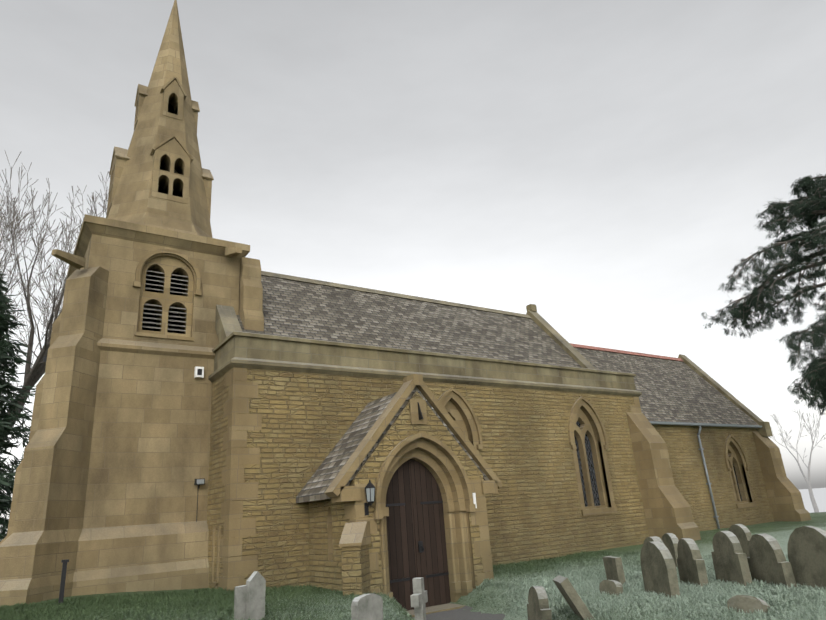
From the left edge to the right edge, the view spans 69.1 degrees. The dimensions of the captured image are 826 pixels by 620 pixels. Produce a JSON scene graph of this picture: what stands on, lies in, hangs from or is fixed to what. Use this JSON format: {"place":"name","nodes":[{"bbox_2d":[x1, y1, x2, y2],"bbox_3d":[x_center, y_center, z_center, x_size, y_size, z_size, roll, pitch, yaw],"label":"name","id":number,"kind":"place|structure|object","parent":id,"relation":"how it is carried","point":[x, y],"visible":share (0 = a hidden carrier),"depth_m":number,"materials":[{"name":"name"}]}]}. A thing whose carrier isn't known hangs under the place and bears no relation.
{"place":"outdoors","nodes":[
{"label":"outdoors","id":0,"kind":"place"},
{"bbox_2d":[0,488,825,619],"bbox_3d":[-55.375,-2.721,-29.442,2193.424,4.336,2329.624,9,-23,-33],"label":"ground","id":1,"kind":"structure","parent":0,"point":[780,532],"depth_m":11.51,"materials":[{"name":"green plant"}]},
{"bbox_2d":[0,269,35,540],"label":"evergreen tree","id":2,"kind":"object","parent":1,"relation":"on","point":[7,348],"visible":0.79,"depth_m":17.44,"materials":[{"name":"green plant"}]},
{"bbox_2d":[7,276,64,447],"bbox_3d":[-21.559,6.014,37.404,8.392,19.221,10.456,9,-23,-33],"label":"bare tree","id":3,"kind":"object","parent":1,"relation":"on","point":[45,311],"visible":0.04,"depth_m":36.13,"materials":[{"name":"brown plant"}]},
{"bbox_2d":[0,196,78,336],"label":"bare tree","id":4,"kind":"object","parent":1,"relation":"on","point":[8,239],"visible":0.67,"depth_m":32.55,"materials":[{"name":"grey plant"}]},
{"bbox_2d":[0,151,109,440],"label":"bare tree","id":5,"kind":"object","parent":1,"relation":"on","point":[37,371],"visible":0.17,"depth_m":28.98,"materials":[{"name":"grey plant"}]},
{"bbox_2d":[58,559,68,603],"bbox_3d":[-5.555,4.545,9.471,0.100,1.120,0.100,9,-23,-33],"label":"post","id":6,"kind":"object","parent":1,"relation":"on","point":[63,579],"visible":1,"depth_m":9.53,"materials":[{"name":"black metal"}]},
{"bbox_2d":[0,214,263,605],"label":"tower base","id":7,"kind":"object","parent":1,"relation":"on","point":[112,466],"visible":0.83,"depth_m":12.02,"materials":[{"name":"beige stone"}]},
{"bbox_2d":[43,356,204,521],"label":"tower fittings","id":8,"kind":"object","parent":7,"relation":"attached to","point":[198,372],"visible":0.83,"depth_m":12.64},
{"bbox_2d":[84,234,239,347],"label":"belfry wall","id":9,"kind":"structure","parent":7,"relation":"on","point":[119,261],"depth_m":13.72,"materials":[{"name":"beige stone"}]},
{"bbox_2d":[77,249,201,340],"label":"louvered belfry window","id":10,"kind":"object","parent":9,"relation":"attached to","point":[137,282],"visible":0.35,"depth_m":13.64,"materials":[{"name":"grey stone"}]},
{"bbox_2d":[107,0,212,237],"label":"spire","id":11,"kind":"structure","parent":9,"relation":"on","point":[134,201],"depth_m":15.57,"materials":[{"name":"brown stone"}]},
{"bbox_2d":[106,77,213,217],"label":"spire dormers","id":12,"kind":"object","parent":11,"relation":"attached to","point":[172,150],"visible":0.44,"depth_m":15.36,"materials":[{"name":"brown stone"}]},
{"bbox_2d":[234,585,246,619],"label":"gravestone","id":13,"kind":"object","parent":1,"relation":"on","point":[240,602],"visible":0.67,"depth_m":6.33,"materials":[{"name":"grey stone"}]},
{"bbox_2d":[245,571,265,619],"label":"gravestone","id":14,"kind":"object","parent":1,"relation":"on","point":[255,595],"visible":0.93,"depth_m":6.41,"materials":[{"name":"grey stone"}]},
{"bbox_2d":[351,594,382,619],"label":"gravestone","id":15,"kind":"object","parent":1,"relation":"on","point":[366,606],"visible":1,"depth_m":6.12,"materials":[{"name":"grey stone"}]},
{"bbox_2d":[309,391,491,601],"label":"porch walls","id":16,"kind":"structure","parent":1,"relation":"on","point":[327,520],"depth_m":11.82,"materials":[{"name":"beige stone"}]},
{"bbox_2d":[364,480,375,515],"bbox_3d":[-0.768,3.371,10.802,0.210,0.610,0.286,-1,-19,-11],"label":"porch lantern","id":17,"kind":"object","parent":16,"relation":"attached to","point":[370,487],"visible":1,"depth_m":10.75,"materials":[{"name":"black metal"}]},
{"bbox_2d":[296,386,488,502],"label":"porch roof","id":18,"kind":"structure","parent":16,"relation":"on","point":[319,482],"depth_m":12.35,"materials":[{"name":"grey stone"}]},
{"bbox_2d":[324,374,502,598],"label":"porch dressings","id":19,"kind":"structure","parent":16,"relation":"attached to","point":[359,561],"depth_m":11.57,"materials":[{"name":"beige stone"}]},
{"bbox_2d":[386,459,450,610],"bbox_3d":[0.012,4.418,11.741,1.510,3.050,0.095,9,-23,-33],"label":"porch door","id":20,"kind":"structure","parent":16,"relation":"in","point":[413,520],"depth_m":11.74,"materials":[{"name":"brown wood"}]},
{"bbox_2d":[386,501,448,582],"bbox_3d":[0.053,4.472,11.666,1.470,1.395,0.033,9,-23,-33],"label":"door ironwork","id":21,"kind":"object","parent":20,"relation":"attached to","point":[420,547],"depth_m":11.68,"materials":[{"name":"black metal"}]},
{"bbox_2d":[418,402,422,419],"bbox_3d":[0.150,2.017,12.043,0.020,0.360,0.135,9,-23,-33],"label":"sundial gnomon","id":22,"kind":"object","parent":16,"relation":"attached to","point":[420,414],"visible":1,"depth_m":12.04,"materials":[{"name":"black metal"}]},
{"bbox_2d":[472,493,476,507],"bbox_3d":[1.240,3.873,12.190,0.070,0.300,0.050,9,-23,-33],"label":"notice","id":23,"kind":"object","parent":16,"relation":"attached to","point":[474,498],"visible":0.5,"depth_m":12.18,"materials":[{"name":"white paper"}]},
{"bbox_2d":[0,550,825,619],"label":"grass tufts","id":24,"kind":"object","parent":1,"relation":"on","point":[216,603],"visible":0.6,"depth_m":8.34,"materials":[{"name":"green plant"}]},
{"bbox_2d":[410,577,427,619],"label":"grave cross","id":25,"kind":"object","parent":1,"relation":"on","point":[419,598],"visible":1,"depth_m":7.42,"materials":[{"name":"grey stone"}]},
{"bbox_2d":[207,369,648,588],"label":"nave walls","id":26,"kind":"structure","parent":1,"relation":"on","point":[533,506],"depth_m":15.24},
{"bbox_2d":[215,271,595,368],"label":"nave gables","id":27,"kind":"object","parent":26,"relation":"on","point":[227,324],"visible":0.25,"depth_m":19.31,"materials":[{"name":"beige stone"}]},
{"bbox_2d":[237,275,581,367],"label":"nave roof","id":28,"kind":"structure","parent":26,"relation":"on","point":[292,308],"depth_m":17.59,"materials":[{"name":"grey stone"}]},
{"bbox_2d":[208,331,641,396],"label":"parapet","id":29,"kind":"structure","parent":26,"relation":"on","point":[241,349],"depth_m":14.69,"materials":[{"name":"beige stone"}]},
{"bbox_2d":[211,367,700,590],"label":"stone dressings","id":30,"kind":"structure","parent":26,"relation":"attached to","point":[667,507],"depth_m":15.33,"materials":[{"name":"beige stone"}]},
{"bbox_2d":[407,603,465,616],"bbox_3d":[0.240,5.698,11.100,2.170,0.290,0.720,9,-23,-33],"label":"porch step","id":31,"kind":"object","parent":1,"relation":"on","point":[440,608],"depth_m":11.12,"materials":[{"name":"beige stone"}]},
{"bbox_2d":[527,586,551,619],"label":"gravestone","id":32,"kind":"object","parent":1,"relation":"on","point":[538,608],"visible":1,"depth_m":7.94,"materials":[{"name":"grey stone"}]},
{"bbox_2d":[553,575,594,619],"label":"gravestone","id":33,"kind":"object","parent":1,"relation":"on","point":[573,599],"visible":1,"depth_m":7.09,"materials":[{"name":"grey stone"}]},
{"bbox_2d":[599,580,622,595],"bbox_3d":[2.886,4.239,8.741,0.217,0.565,0.370,5,-21,-26],"label":"gravestone","id":34,"kind":"object","parent":1,"relation":"on","point":[612,586],"visible":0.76,"depth_m":8.74,"materials":[{"name":"grey stone"}]},
{"bbox_2d":[602,556,625,584],"bbox_3d":[3.419,4.570,10.085,0.127,0.785,0.535,-2,-19,-7],"label":"gravestone","id":35,"kind":"object","parent":1,"relation":"on","point":[613,566],"visible":0.5,"depth_m":10.02,"materials":[{"name":"grey stone"}]},
{"bbox_2d":[643,536,663,544],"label":"gravestone","id":36,"kind":"object","parent":1,"relation":"on","point":[651,539],"visible":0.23,"depth_m":9.50,"materials":[{"name":"grey stone"}]},
{"bbox_2d":[640,541,679,597],"bbox_3d":[3.499,3.842,8.485,0.152,1.063,0.737,-1,-19,-8],"label":"gravestone","id":37,"kind":"object","parent":1,"relation":"on","point":[659,570],"visible":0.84,"depth_m":8.41,"materials":[{"name":"grey stone"}]},
{"bbox_2d":[662,533,678,566],"bbox_3d":[5.081,4.883,11.723,0.167,0.980,0.620,-4,-19,-2],"label":"gravestone","id":38,"kind":"object","parent":1,"relation":"on","point":[670,541],"visible":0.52,"depth_m":11.63,"materials":[{"name":"grey stone"}]},
{"bbox_2d":[677,538,707,586],"bbox_3d":[4.302,4.062,9.235,0.171,1.024,0.685,-3,-19,-3],"label":"gravestone","id":39,"kind":"object","parent":1,"relation":"on","point":[691,565],"visible":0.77,"depth_m":9.18,"materials":[{"name":"grey stone"}]},
{"bbox_2d":[652,425,773,530],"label":"chancel walls","id":40,"kind":"structure","parent":1,"relation":"on","point":[686,464],"depth_m":21.65,"materials":[{"name":"beige stone"}]},
{"bbox_2d":[649,421,761,528],"bbox_3d":[10.687,5.967,21.320,8.180,3.820,0.265,9,-23,-33],"label":"gutter and downpipe","id":41,"kind":"object","parent":40,"relation":"attached to","point":[700,444],"visible":0.92,"depth_m":21.36,"materials":[{"name":"grey metal"}]},
{"bbox_2d":[678,354,772,436],"bbox_3d":[12.491,3.999,26.874,0.440,4.135,5.870,9,-23,-33],"label":"gable coping","id":42,"kind":"object","parent":40,"relation":"on","point":[765,430],"visible":0.35,"depth_m":25.30,"materials":[{"name":"beige stone"}]},
{"bbox_2d":[652,424,810,520],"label":"chancel dressings","id":43,"kind":"structure","parent":40,"relation":"attached to","point":[785,498],"depth_m":22.93,"materials":[{"name":"beige stone"}]},
{"bbox_2d":[711,531,751,585],"bbox_3d":[4.785,3.895,9.000,0.157,1.097,0.697,-2,-19,-8],"label":"gravestone","id":44,"kind":"object","parent":1,"relation":"on","point":[730,560],"visible":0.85,"depth_m":8.97,"materials":[{"name":"grey stone"}]},
{"bbox_2d":[729,524,751,556],"bbox_3d":[6.503,4.754,11.762,0.160,1.057,0.676,0,-19,-12],"label":"gravestone","id":45,"kind":"object","parent":1,"relation":"on","point":[742,532],"visible":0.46,"depth_m":11.73,"materials":[{"name":"grey stone"}]},
{"bbox_2d":[727,595,769,613],"bbox_3d":[3.851,3.555,6.855,0.301,0.548,0.412,9,-23,-33],"label":"stone","id":46,"kind":"object","parent":1,"relation":"on","point":[747,603],"visible":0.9,"depth_m":6.87,"materials":[{"name":"grey stone"}]},
{"bbox_2d":[700,174,825,414],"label":"pine tree","id":47,"kind":"object","parent":1,"relation":"on","point":[806,209],"visible":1,"depth_m":18.44,"materials":[{"name":"green plant"}]},
{"bbox_2d":[747,533,796,587],"bbox_3d":[5.119,3.752,8.588,0.166,1.045,0.818,-3,-19,-5],"label":"gravestone","id":48,"kind":"object","parent":1,"relation":"on","point":[768,562],"visible":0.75,"depth_m":8.53,"materials":[{"name":"grey stone"}]},
{"bbox_2d":[769,407,825,511],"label":"bare tree","id":49,"kind":"object","parent":1,"relation":"on","point":[813,501],"visible":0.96,"depth_m":37.86,"materials":[{"name":"grey plant"}]},
{"bbox_2d":[787,526,825,588],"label":"gravestone","id":50,"kind":"object","parent":1,"relation":"on","point":[806,548],"visible":0.82,"depth_m":8.07,"materials":[{"name":"grey stone"}]},
{"bbox_2d":[0,0,825,539],"label":"sky","id":51,"kind":"structure","parent":0,"point":[604,167],"materials":[{"name":"grey"}]},
{"bbox_2d":[412,606,504,619],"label":"path","id":52,"kind":"structure","parent":0,"point":[461,614],"depth_m":10.33,"materials":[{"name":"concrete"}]},
{"bbox_2d":[570,343,682,361],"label":"roof ridge","id":53,"kind":"structure","parent":0,"point":[623,352],"depth_m":25.03,"materials":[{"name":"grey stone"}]},
{"bbox_2d":[574,347,757,424],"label":"roof","id":54,"kind":"structure","parent":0,"point":[675,391],"depth_m":23.64,"materials":[{"name":"grey stone"}]}
]}

